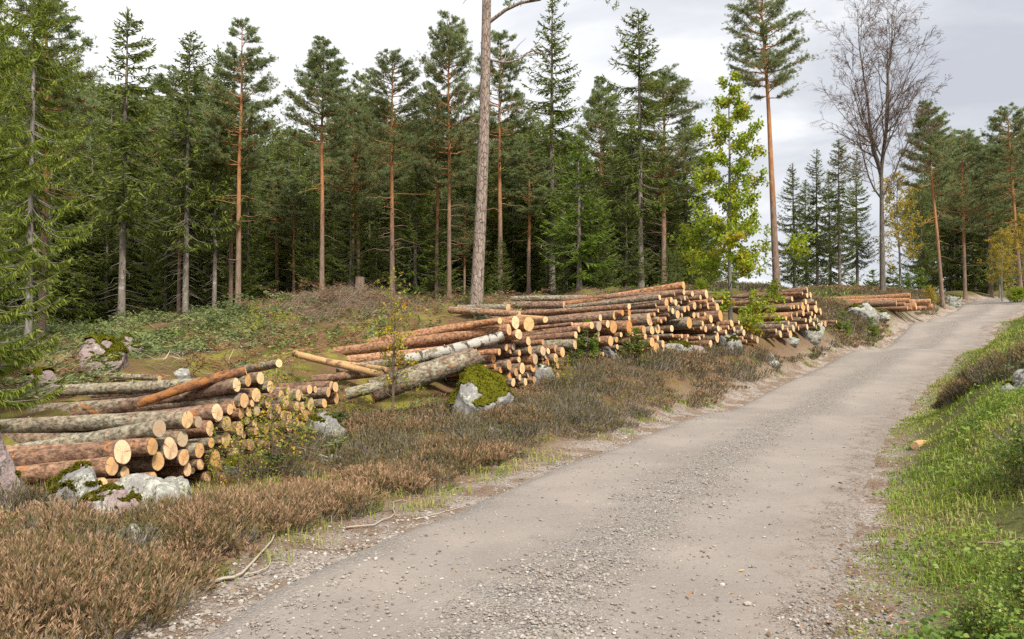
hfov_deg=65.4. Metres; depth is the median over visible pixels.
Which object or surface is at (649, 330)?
log
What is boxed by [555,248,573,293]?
spruce tree
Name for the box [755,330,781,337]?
log
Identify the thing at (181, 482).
boulder
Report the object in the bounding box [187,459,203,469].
log
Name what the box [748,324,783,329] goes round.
log
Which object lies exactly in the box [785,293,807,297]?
log
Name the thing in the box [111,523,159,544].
boulder
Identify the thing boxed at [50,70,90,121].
spruce tree
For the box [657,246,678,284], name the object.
spruce tree
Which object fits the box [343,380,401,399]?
log
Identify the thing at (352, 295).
brushwood
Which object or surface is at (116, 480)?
log
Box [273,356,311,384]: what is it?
birch sapling
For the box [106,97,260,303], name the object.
pine tree
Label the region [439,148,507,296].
spruce tree
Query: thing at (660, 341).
log
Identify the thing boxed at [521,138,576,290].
spruce tree
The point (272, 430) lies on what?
birch sapling
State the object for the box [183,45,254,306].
spruce tree
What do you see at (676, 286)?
log
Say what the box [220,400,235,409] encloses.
log
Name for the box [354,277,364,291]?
tree stump
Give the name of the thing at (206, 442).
log
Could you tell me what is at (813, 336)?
boulder
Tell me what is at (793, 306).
log
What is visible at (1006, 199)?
pine tree
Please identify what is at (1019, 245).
spruce tree
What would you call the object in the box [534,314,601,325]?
log
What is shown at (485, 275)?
spruce tree
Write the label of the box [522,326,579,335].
log
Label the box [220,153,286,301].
spruce tree
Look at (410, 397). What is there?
birch sapling
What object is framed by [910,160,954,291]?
spruce tree
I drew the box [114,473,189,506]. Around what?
boulder
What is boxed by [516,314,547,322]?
log
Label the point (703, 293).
log
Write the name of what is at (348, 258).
spruce tree
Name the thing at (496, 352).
log
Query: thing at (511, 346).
log
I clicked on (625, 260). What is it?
spruce tree
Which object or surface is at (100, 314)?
spruce tree
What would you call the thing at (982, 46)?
sky
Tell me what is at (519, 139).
spruce tree
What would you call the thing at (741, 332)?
log
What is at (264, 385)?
log
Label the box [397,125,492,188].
pine tree
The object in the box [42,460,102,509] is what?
boulder
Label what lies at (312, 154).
pine tree
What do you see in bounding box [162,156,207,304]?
spruce tree
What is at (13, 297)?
spruce tree
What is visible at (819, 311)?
log
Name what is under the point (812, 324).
log
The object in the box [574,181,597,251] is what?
spruce tree
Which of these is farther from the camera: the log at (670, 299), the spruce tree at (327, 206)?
the spruce tree at (327, 206)
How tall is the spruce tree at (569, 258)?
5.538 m
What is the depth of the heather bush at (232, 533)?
6.20 m
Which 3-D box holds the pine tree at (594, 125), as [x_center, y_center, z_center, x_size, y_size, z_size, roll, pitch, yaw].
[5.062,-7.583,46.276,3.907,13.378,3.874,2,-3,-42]
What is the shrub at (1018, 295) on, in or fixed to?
on the ground at (898, 322)
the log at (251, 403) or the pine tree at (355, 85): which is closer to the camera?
the log at (251, 403)
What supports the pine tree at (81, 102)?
on the ground at (898, 322)
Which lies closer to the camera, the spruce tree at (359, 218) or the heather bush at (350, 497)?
the heather bush at (350, 497)
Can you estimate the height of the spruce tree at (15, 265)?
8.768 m
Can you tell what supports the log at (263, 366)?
on the log at (296, 393)
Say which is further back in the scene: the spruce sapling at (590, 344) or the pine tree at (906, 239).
the pine tree at (906, 239)
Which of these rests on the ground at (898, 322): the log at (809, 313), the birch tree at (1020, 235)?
the birch tree at (1020, 235)
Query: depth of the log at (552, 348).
15.97 m
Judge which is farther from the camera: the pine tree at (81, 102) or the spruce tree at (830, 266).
the spruce tree at (830, 266)
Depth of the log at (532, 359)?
15.42 m
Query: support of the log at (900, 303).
on the ground at (898, 322)
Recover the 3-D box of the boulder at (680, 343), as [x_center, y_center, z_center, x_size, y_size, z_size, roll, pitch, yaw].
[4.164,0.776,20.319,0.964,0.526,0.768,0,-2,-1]
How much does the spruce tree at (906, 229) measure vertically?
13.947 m
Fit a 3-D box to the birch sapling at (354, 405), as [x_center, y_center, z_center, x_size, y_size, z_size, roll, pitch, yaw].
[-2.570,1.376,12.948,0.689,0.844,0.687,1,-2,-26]
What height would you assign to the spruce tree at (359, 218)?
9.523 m
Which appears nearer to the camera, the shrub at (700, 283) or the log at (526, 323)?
the log at (526, 323)
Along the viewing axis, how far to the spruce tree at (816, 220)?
52.19 m
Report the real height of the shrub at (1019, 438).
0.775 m
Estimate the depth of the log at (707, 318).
21.79 m
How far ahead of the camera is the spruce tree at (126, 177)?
26.08 m
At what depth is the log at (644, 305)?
20.17 m
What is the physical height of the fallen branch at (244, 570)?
0.096 m
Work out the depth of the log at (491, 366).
14.67 m
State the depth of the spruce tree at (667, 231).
36.31 m
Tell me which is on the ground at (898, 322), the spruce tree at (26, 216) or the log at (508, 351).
the spruce tree at (26, 216)
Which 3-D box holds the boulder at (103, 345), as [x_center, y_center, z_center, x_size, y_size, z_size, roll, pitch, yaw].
[-6.864,0.705,13.408,0.780,0.953,0.840,1,-2,-32]
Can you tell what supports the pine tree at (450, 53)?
on the ground at (898, 322)
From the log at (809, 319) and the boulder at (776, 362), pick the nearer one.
the boulder at (776, 362)
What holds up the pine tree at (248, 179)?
on the ground at (898, 322)
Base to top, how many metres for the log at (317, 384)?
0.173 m
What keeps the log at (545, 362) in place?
on the ground at (898, 322)
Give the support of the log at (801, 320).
on the ground at (898, 322)
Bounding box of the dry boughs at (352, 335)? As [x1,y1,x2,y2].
[0,276,632,429]
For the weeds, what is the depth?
5.71 m
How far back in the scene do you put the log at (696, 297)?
21.37 m
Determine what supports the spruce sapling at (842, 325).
on the ground at (898, 322)
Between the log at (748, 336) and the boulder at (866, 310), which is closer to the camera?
the log at (748, 336)
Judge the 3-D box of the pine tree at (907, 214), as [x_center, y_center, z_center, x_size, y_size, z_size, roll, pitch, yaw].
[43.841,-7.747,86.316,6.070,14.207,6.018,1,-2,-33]
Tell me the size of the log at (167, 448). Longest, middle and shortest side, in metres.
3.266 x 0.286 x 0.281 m
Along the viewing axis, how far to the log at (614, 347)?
18.42 m
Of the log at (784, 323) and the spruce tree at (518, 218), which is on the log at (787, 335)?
the log at (784, 323)
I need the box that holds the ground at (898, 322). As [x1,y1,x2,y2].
[0,286,1023,638]
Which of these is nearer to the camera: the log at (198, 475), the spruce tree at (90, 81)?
the log at (198, 475)
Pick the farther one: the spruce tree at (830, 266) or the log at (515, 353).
the spruce tree at (830, 266)
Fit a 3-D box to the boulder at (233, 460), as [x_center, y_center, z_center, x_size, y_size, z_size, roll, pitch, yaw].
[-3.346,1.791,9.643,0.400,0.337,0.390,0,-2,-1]
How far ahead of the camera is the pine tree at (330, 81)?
28.00 m
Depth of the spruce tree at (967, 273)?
67.16 m
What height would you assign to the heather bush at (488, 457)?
0.411 m
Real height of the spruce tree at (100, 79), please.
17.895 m
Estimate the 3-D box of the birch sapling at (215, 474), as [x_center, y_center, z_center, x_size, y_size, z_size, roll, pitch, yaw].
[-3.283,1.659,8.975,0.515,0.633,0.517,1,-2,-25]
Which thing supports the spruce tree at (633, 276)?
on the ground at (898, 322)
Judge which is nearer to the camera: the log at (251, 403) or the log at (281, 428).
the log at (251, 403)
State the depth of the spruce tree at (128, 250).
33.09 m
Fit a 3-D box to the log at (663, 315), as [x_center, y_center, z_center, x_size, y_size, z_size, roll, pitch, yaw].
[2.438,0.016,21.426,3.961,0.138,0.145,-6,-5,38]
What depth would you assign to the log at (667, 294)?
20.83 m
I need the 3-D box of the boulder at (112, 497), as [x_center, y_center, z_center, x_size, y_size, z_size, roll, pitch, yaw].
[-3.285,1.625,6.499,0.499,0.582,0.362,-1,-2,26]
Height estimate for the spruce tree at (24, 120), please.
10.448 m
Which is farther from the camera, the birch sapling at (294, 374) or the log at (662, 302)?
the log at (662, 302)
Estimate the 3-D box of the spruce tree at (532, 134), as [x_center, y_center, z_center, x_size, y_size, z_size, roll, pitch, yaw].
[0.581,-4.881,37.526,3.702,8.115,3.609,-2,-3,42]
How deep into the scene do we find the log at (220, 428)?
9.37 m
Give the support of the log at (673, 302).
on the log at (680, 309)
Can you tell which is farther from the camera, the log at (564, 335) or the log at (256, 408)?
the log at (564, 335)
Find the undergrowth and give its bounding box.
[1,281,854,418]
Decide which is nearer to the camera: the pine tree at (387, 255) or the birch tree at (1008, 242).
the pine tree at (387, 255)
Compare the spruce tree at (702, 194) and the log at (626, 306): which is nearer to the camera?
the log at (626, 306)
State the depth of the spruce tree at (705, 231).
51.10 m
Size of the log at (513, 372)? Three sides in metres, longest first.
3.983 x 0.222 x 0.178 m
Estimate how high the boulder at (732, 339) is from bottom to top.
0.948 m
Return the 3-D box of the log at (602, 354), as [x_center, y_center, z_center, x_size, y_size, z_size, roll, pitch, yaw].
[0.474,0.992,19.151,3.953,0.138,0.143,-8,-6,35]
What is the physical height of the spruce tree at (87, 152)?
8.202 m
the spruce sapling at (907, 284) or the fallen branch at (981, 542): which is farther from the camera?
the spruce sapling at (907, 284)
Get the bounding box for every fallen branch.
[204,530,276,585]
[345,499,401,527]
[361,544,378,549]
[415,506,463,519]
[879,522,907,530]
[978,538,1023,543]
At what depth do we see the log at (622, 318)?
18.70 m
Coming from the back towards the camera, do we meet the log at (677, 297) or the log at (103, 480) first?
the log at (677, 297)
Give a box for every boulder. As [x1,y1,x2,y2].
[0,425,27,511]
[14,366,64,394]
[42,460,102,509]
[75,482,142,517]
[78,334,128,373]
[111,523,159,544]
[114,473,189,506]
[119,333,143,354]
[164,476,191,495]
[173,368,189,378]
[222,454,252,475]
[306,410,345,443]
[320,449,342,462]
[445,364,514,418]
[530,361,554,384]
[602,346,617,358]
[661,340,693,353]
[691,342,707,352]
[713,332,742,352]
[769,360,778,367]
[786,335,799,346]
[798,322,824,345]
[844,301,879,326]
[877,310,890,320]
[945,294,962,307]
[1001,380,1014,392]
[1011,367,1023,389]
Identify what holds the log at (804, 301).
on the log at (801, 305)
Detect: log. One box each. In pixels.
[0,411,192,432]
[1,430,187,446]
[6,419,165,445]
[6,438,157,456]
[8,439,130,465]
[15,456,117,483]
[26,393,248,413]
[39,477,107,492]
[48,374,250,395]
[64,372,263,397]
[69,378,240,415]
[69,416,201,431]
[75,388,260,401]
[89,372,161,380]
[93,381,273,398]
[97,466,128,478]
[107,472,156,482]
[116,403,233,415]
[118,451,163,471]
[129,463,190,477]
[136,366,246,407]
[148,403,222,421]
[152,437,177,459]
[164,449,188,465]
[166,420,213,437]
[177,443,203,458]
[187,437,213,448]
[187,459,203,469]
[187,470,210,481]
[188,432,230,446]
[189,450,219,467]
[195,468,217,476]
[204,448,239,458]
[206,437,237,448]
[211,472,225,479]
[213,416,230,430]
[214,421,242,436]
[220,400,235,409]
[226,408,243,418]
[231,417,249,423]
[238,359,281,372]
[238,439,254,451]
[238,440,269,449]
[240,434,274,441]
[243,407,251,416]
[244,419,256,427]
[244,427,258,437]
[247,400,253,406]
[250,410,273,420]
[251,405,259,415]
[254,396,270,408]
[257,411,285,421]
[257,420,291,432]
[257,424,268,434]
[260,403,280,414]
[262,390,283,399]
[271,395,288,407]
[273,381,332,389]
[273,387,289,394]
[276,434,286,444]
[281,401,298,411]
[287,384,311,393]
[288,389,300,400]
[291,350,383,376]
[291,402,304,413]
[291,410,309,421]
[298,398,313,410]
[306,386,329,397]
[311,365,412,381]
[312,386,316,392]
[313,393,338,404]
[313,399,326,408]
[330,382,337,392]
[333,324,510,355]
[333,359,387,371]
[336,357,403,372]
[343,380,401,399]
[346,344,476,362]
[367,347,485,402]
[368,315,518,342]
[386,337,530,351]
[389,317,501,339]
[403,331,504,365]
[415,354,495,364]
[440,329,521,344]
[444,372,511,380]
[446,359,511,378]
[446,378,514,386]
[448,305,520,316]
[457,304,510,309]
[474,315,498,319]
[477,343,507,350]
[477,348,500,355]
[485,363,495,369]
[492,367,502,372]
[495,350,520,357]
[495,356,520,362]
[500,349,511,354]
[502,368,517,376]
[504,301,564,308]
[507,343,514,350]
[511,295,586,301]
[511,362,524,373]
[512,374,520,380]
[514,378,526,386]
[515,345,531,354]
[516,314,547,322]
[516,353,537,364]
[518,316,533,331]
[521,303,630,315]
[521,372,531,377]
[522,322,593,333]
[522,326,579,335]
[522,331,577,340]
[525,364,534,372]
[526,376,535,383]
[529,295,660,309]
[530,339,543,346]
[531,346,545,356]
[532,322,572,329]
[532,339,576,349]
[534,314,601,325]
[536,321,601,332]
[536,344,556,352]
[537,310,630,316]
[543,359,550,365]
[545,353,557,362]
[547,311,616,319]
[550,347,564,357]
[551,363,558,368]
[558,310,623,315]
[559,295,681,300]
[564,289,684,300]
[565,281,684,304]
[577,331,599,337]
[578,336,612,346]
[580,344,618,351]
[582,352,603,356]
[595,291,675,301]
[599,320,616,333]
[599,332,622,337]
[600,320,609,327]
[608,316,630,320]
[613,338,629,344]
[615,320,631,333]
[618,333,646,339]
[619,332,633,337]
[621,337,653,346]
[629,305,668,313]
[630,298,667,305]
[630,302,656,308]
[630,309,658,313]
[630,313,652,325]
[631,325,645,333]
[642,342,659,352]
[645,326,653,334]
[647,334,673,337]
[647,335,658,340]
[652,319,661,323]
[652,324,659,333]
[653,317,691,329]
[654,340,664,347]
[655,313,669,316]
[656,308,673,313]
[659,334,682,339]
[660,325,673,332]
[661,297,672,303]
[663,326,706,333]
[666,310,679,319]
[668,299,676,305]
[669,306,685,312]
[673,327,694,330]
[679,302,695,309]
[681,303,709,312]
[681,336,700,339]
[682,303,718,312]
[682,312,694,318]
[682,323,715,334]
[685,289,707,298]
[685,291,693,296]
[688,340,711,347]
[689,295,701,300]
[689,332,718,342]
[689,334,704,337]
[690,299,707,303]
[691,315,712,323]
[692,320,703,326]
[695,311,705,315]
[706,310,722,321]
[707,326,719,331]
[708,292,802,298]
[708,302,715,305]
[714,300,722,303]
[716,330,726,335]
[718,320,732,326]
[719,325,728,329]
[726,296,792,305]
[727,327,734,331]
[732,287,807,300]
[732,305,791,309]
[732,320,739,324]
[733,305,794,311]
[733,325,742,329]
[736,329,744,335]
[739,299,806,305]
[740,314,782,319]
[743,334,752,339]
[746,312,793,321]
[747,336,758,343]
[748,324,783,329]
[751,329,776,332]
[754,302,804,312]
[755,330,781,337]
[756,310,804,316]
[758,321,789,324]
[777,327,788,332]
[781,330,791,337]
[784,324,794,331]
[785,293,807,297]
[789,318,806,322]
[797,316,811,323]
[797,324,807,329]
[798,311,812,316]
[804,304,808,311]
[807,301,816,305]
[808,321,814,326]
[809,305,817,312]
[813,308,821,314]
[818,320,836,323]
[831,293,910,298]
[843,298,909,302]
[848,299,896,306]
[880,302,904,306]
[880,306,907,309]
[891,307,911,311]
[897,306,920,311]
[905,302,916,309]
[911,440,925,449]
[914,299,930,303]
[916,304,932,309]
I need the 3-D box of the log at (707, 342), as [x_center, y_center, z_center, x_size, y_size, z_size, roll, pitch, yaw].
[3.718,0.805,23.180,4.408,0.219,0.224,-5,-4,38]
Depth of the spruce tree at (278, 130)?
49.53 m
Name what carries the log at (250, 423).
on the log at (255, 432)
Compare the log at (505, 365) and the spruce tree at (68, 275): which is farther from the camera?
the spruce tree at (68, 275)
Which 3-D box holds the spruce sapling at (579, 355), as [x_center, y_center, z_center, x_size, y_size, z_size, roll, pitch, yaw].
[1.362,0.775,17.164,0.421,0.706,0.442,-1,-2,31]
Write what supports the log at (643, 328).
on the log
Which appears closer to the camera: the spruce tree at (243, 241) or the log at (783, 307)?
the log at (783, 307)
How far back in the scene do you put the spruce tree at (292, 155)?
35.10 m
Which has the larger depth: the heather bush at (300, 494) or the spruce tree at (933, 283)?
the spruce tree at (933, 283)
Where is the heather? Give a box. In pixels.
[0,279,1023,596]
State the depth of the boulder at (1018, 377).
11.17 m
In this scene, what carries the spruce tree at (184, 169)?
on the ground at (898, 322)
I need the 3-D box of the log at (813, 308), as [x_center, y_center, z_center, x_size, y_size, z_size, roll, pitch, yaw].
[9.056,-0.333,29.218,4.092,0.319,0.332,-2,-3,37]
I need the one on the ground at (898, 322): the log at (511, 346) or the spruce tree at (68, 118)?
the spruce tree at (68, 118)
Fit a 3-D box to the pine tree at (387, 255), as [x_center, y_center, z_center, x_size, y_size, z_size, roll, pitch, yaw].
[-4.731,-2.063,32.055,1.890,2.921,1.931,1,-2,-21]
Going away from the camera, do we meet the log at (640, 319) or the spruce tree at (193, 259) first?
the log at (640, 319)
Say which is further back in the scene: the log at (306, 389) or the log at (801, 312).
the log at (801, 312)
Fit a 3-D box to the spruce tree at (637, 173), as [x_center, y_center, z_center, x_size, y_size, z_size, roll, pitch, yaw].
[5.049,-7.092,33.235,4.422,12.056,4.412,-1,-2,24]
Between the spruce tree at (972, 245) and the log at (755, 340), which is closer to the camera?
the log at (755, 340)
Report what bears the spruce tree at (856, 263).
on the ground at (898, 322)
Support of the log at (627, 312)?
on the log at (622, 318)
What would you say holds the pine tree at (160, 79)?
on the ground at (898, 322)
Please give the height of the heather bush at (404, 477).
0.405 m
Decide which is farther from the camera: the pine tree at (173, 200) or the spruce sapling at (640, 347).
the pine tree at (173, 200)
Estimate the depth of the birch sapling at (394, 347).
12.95 m
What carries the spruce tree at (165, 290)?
on the ground at (898, 322)
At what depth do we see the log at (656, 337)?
19.58 m
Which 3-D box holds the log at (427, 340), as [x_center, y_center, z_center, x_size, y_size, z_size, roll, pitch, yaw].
[-1.841,0.439,15.664,3.912,0.249,0.248,-8,-5,22]
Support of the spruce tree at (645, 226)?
on the ground at (898, 322)
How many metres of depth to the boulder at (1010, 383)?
11.19 m
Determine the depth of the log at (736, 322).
23.10 m
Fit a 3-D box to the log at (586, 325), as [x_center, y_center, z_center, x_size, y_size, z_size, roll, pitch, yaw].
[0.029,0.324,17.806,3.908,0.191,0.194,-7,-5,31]
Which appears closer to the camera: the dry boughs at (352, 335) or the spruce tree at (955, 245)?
the dry boughs at (352, 335)
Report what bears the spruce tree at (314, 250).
on the ground at (898, 322)
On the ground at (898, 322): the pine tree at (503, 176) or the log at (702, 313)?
the pine tree at (503, 176)
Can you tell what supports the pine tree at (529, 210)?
on the ground at (898, 322)
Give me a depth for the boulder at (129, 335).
16.96 m
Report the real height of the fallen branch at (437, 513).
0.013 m
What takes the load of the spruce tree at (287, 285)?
on the ground at (898, 322)
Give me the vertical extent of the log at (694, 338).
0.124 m
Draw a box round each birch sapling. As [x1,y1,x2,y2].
[194,400,280,486]
[198,437,244,488]
[230,379,317,474]
[244,349,285,386]
[258,384,327,456]
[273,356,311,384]
[340,380,375,414]
[367,267,422,409]
[397,378,429,417]
[544,351,582,392]
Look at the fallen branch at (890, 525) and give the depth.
7.01 m
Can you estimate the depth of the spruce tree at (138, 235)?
36.64 m
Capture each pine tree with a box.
[0,0,114,337]
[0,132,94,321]
[2,38,89,89]
[60,84,168,201]
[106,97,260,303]
[107,120,182,287]
[122,64,263,146]
[148,113,210,314]
[155,126,251,303]
[194,16,286,304]
[195,70,266,307]
[243,161,313,296]
[253,130,330,232]
[269,183,319,291]
[274,35,371,291]
[292,113,401,270]
[310,87,399,288]
[319,70,389,276]
[332,157,389,279]
[342,48,437,292]
[361,167,428,291]
[370,152,458,244]
[374,232,412,276]
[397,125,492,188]
[398,10,497,296]
[401,69,471,298]
[439,195,490,298]
[455,0,619,304]
[458,30,542,296]
[465,122,526,187]
[467,151,516,285]
[492,139,562,293]
[534,130,603,205]
[569,75,629,201]
[587,140,667,211]
[599,63,727,282]
[721,0,828,289]
[888,187,937,284]
[892,100,970,308]
[897,193,953,262]
[908,132,973,290]
[924,129,1001,300]
[924,177,981,289]
[935,128,991,267]
[955,144,1023,296]
[966,102,1023,297]
[973,132,1023,291]
[1002,162,1023,219]
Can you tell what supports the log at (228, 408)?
on the log at (237, 413)
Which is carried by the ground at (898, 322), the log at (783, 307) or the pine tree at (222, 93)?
the pine tree at (222, 93)
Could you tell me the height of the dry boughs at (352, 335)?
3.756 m
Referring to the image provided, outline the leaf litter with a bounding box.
[6,356,1023,638]
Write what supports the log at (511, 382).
on the ground at (898, 322)
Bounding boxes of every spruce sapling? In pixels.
[566,340,584,367]
[575,318,600,365]
[618,327,651,365]
[834,311,852,340]
[848,276,857,285]
[863,269,879,285]
[866,316,882,341]
[885,266,903,286]
[901,272,915,289]
[909,267,931,290]
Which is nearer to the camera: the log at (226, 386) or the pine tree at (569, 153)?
the log at (226, 386)
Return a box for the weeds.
[838,323,1023,638]
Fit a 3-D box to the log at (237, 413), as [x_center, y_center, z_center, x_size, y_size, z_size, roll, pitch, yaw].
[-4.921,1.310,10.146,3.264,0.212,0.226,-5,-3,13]
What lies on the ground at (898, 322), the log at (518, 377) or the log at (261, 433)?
the log at (261, 433)
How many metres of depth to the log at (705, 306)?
21.83 m
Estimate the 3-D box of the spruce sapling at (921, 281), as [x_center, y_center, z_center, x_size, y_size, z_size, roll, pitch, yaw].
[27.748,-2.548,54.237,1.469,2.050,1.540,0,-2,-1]
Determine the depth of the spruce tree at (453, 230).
38.62 m
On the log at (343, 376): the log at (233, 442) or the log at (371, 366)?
the log at (371, 366)
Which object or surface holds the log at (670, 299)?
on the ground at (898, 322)
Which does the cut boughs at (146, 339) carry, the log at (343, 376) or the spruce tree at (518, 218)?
the log at (343, 376)
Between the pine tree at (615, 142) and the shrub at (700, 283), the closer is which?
the shrub at (700, 283)
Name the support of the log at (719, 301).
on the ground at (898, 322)
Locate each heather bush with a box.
[0,493,126,550]
[0,523,162,636]
[0,529,222,636]
[0,539,150,638]
[93,485,267,555]
[181,474,337,530]
[241,467,388,522]
[322,454,460,495]
[341,403,425,441]
[410,433,520,471]
[475,400,555,430]
[931,355,993,409]
[937,339,1023,403]
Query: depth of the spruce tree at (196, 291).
41.25 m
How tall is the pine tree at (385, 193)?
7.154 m
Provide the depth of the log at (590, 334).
17.79 m
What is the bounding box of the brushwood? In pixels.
[0,279,1000,631]
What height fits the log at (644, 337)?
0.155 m
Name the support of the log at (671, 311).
on the ground at (898, 322)
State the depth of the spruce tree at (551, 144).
34.20 m
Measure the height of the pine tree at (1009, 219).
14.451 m
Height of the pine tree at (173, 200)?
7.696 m
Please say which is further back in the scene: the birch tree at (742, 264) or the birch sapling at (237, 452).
the birch tree at (742, 264)
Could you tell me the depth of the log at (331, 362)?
13.97 m
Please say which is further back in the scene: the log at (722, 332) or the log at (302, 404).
the log at (722, 332)
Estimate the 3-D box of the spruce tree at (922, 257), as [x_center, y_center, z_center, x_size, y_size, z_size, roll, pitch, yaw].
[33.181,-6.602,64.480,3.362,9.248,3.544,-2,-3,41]
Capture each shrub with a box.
[240,297,298,336]
[693,276,708,289]
[923,285,940,303]
[944,576,1023,638]
[978,412,1023,489]
[978,538,1023,619]
[1002,285,1023,302]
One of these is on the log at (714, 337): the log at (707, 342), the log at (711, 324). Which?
the log at (711, 324)
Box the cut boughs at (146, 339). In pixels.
[0,286,595,464]
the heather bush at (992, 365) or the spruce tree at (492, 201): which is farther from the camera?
the spruce tree at (492, 201)
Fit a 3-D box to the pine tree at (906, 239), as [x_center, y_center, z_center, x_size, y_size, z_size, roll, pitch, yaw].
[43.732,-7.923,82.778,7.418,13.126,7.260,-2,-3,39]
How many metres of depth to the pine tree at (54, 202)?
31.53 m
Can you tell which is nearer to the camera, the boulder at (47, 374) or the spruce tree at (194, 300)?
the boulder at (47, 374)
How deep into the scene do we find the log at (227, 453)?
9.68 m
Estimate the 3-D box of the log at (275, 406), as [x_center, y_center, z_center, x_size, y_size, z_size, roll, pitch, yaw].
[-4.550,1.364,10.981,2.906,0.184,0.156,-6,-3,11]
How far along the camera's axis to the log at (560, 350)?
15.98 m
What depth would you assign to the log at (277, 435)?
11.03 m
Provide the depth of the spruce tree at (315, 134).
57.83 m
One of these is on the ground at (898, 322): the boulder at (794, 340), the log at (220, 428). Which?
the boulder at (794, 340)
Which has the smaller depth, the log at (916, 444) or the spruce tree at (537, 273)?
the log at (916, 444)
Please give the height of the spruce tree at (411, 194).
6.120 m
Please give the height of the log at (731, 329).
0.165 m
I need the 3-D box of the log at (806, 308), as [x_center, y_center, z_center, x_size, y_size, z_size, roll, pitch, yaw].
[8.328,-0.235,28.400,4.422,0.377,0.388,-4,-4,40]
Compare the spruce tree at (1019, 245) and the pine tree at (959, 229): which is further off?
the spruce tree at (1019, 245)
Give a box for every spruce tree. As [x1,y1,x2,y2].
[0,0,24,326]
[0,0,68,412]
[0,0,97,343]
[0,81,25,302]
[0,116,70,324]
[0,123,40,312]
[0,170,23,319]
[1,64,43,126]
[1,111,128,324]
[3,91,58,301]
[3,93,76,299]
[33,150,128,323]
[38,104,79,193]
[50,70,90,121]
[53,120,130,290]
[54,217,95,320]
[55,102,169,317]
[55,111,94,283]
[59,198,134,323]
[60,82,84,132]
[65,6,190,322]
[81,78,99,91]
[82,136,155,310]
[92,77,114,94]
[93,91,138,258]
[102,98,193,241]
[103,144,199,311]
[111,172,155,315]
[114,185,194,317]
[117,202,194,317]
[134,121,222,311]
[139,30,244,313]
[145,111,241,309]
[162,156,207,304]
[177,106,270,283]
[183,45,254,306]
[189,205,226,310]
[190,117,250,305]
[194,205,263,308]
[196,161,274,307]
[197,143,271,304]
[217,163,280,303]
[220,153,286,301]
[227,135,291,279]
[233,118,262,239]
[242,143,316,290]
[249,123,272,173]
[250,124,332,301]
[251,126,295,174]
[257,114,286,160]
[267,180,326,293]
[280,143,329,292]
[287,194,339,292]
[292,163,340,274]
[305,113,328,173]
[307,144,371,287]
[310,210,348,292]
[315,165,384,291]
[317,135,388,286]
[325,181,369,286]
[336,169,396,290]
[361,118,407,294]
[363,222,400,290]
[364,127,399,288]
[372,153,460,299]
[373,98,407,142]
[381,130,459,296]
[381,173,442,295]
[398,194,458,297]
[417,209,462,295]
[419,143,469,252]
[419,161,486,297]
[432,166,470,289]
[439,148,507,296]
[451,136,496,285]
[452,160,526,294]
[459,150,502,276]
[467,254,492,295]
[469,171,506,294]
[485,165,556,293]
[487,125,523,268]
[487,126,581,289]
[488,143,556,293]
[489,236,513,296]
[490,109,543,226]
[492,130,547,274]
[495,132,557,293]
[501,0,603,292]
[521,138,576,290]
[535,135,619,289]
[536,241,558,292]
[547,179,588,286]
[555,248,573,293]
[556,156,586,278]
[564,210,587,288]
[567,199,606,287]
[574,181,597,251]
[580,158,619,234]
[581,175,630,274]
[582,176,624,286]
[582,186,626,289]
[582,222,611,288]
[585,6,685,288]
[602,137,659,282]
[603,153,655,286]
[604,187,636,285]
[606,191,657,287]
[608,117,646,195]
[623,236,646,287]
[627,164,678,286]
[630,171,679,284]
[643,177,693,285]
[647,179,698,284]
[654,106,741,282]
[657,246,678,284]
[665,246,687,282]
[675,180,709,267]
[682,244,698,285]
[687,192,725,282]
[689,198,726,282]
[691,247,712,284]
[762,163,819,287]
[782,179,829,286]
[787,149,837,285]
[809,171,863,285]
[817,139,870,284]
[827,150,878,284]
[893,152,943,290]
[901,183,943,289]
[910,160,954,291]
[924,228,945,279]
[932,169,984,290]
[933,186,969,290]
[951,227,975,290]
[959,182,995,288]
[966,172,1016,293]
[966,196,1009,293]
[983,209,1016,297]
[998,208,1023,288]
[1000,154,1023,293]
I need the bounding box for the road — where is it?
[205,297,1023,638]
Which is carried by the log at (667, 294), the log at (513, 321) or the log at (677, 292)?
the log at (677, 292)
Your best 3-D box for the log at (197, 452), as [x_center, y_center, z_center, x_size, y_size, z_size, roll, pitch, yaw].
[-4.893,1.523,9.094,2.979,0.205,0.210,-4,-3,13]
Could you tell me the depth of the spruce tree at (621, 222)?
37.09 m
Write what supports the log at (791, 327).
on the ground at (898, 322)
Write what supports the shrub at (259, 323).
on the ground at (898, 322)
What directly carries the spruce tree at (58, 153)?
on the ground at (898, 322)
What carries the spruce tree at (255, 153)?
on the ground at (898, 322)
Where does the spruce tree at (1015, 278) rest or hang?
on the ground at (898, 322)
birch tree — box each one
[664,71,819,336]
[804,0,951,291]
[870,172,933,287]
[977,227,1019,300]
[995,213,1023,280]
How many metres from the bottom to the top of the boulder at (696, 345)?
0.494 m
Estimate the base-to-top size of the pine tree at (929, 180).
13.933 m
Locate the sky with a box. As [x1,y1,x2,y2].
[0,0,1023,290]
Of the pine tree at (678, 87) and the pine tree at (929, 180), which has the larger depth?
the pine tree at (929, 180)
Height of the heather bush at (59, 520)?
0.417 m
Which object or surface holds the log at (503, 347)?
on the ground at (898, 322)
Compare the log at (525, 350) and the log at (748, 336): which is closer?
the log at (525, 350)
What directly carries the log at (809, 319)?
on the log at (812, 324)
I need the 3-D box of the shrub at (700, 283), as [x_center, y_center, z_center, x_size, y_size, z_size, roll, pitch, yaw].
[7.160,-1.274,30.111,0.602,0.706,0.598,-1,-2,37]
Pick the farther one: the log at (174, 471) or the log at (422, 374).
the log at (422, 374)
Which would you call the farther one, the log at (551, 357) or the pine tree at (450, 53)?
the pine tree at (450, 53)

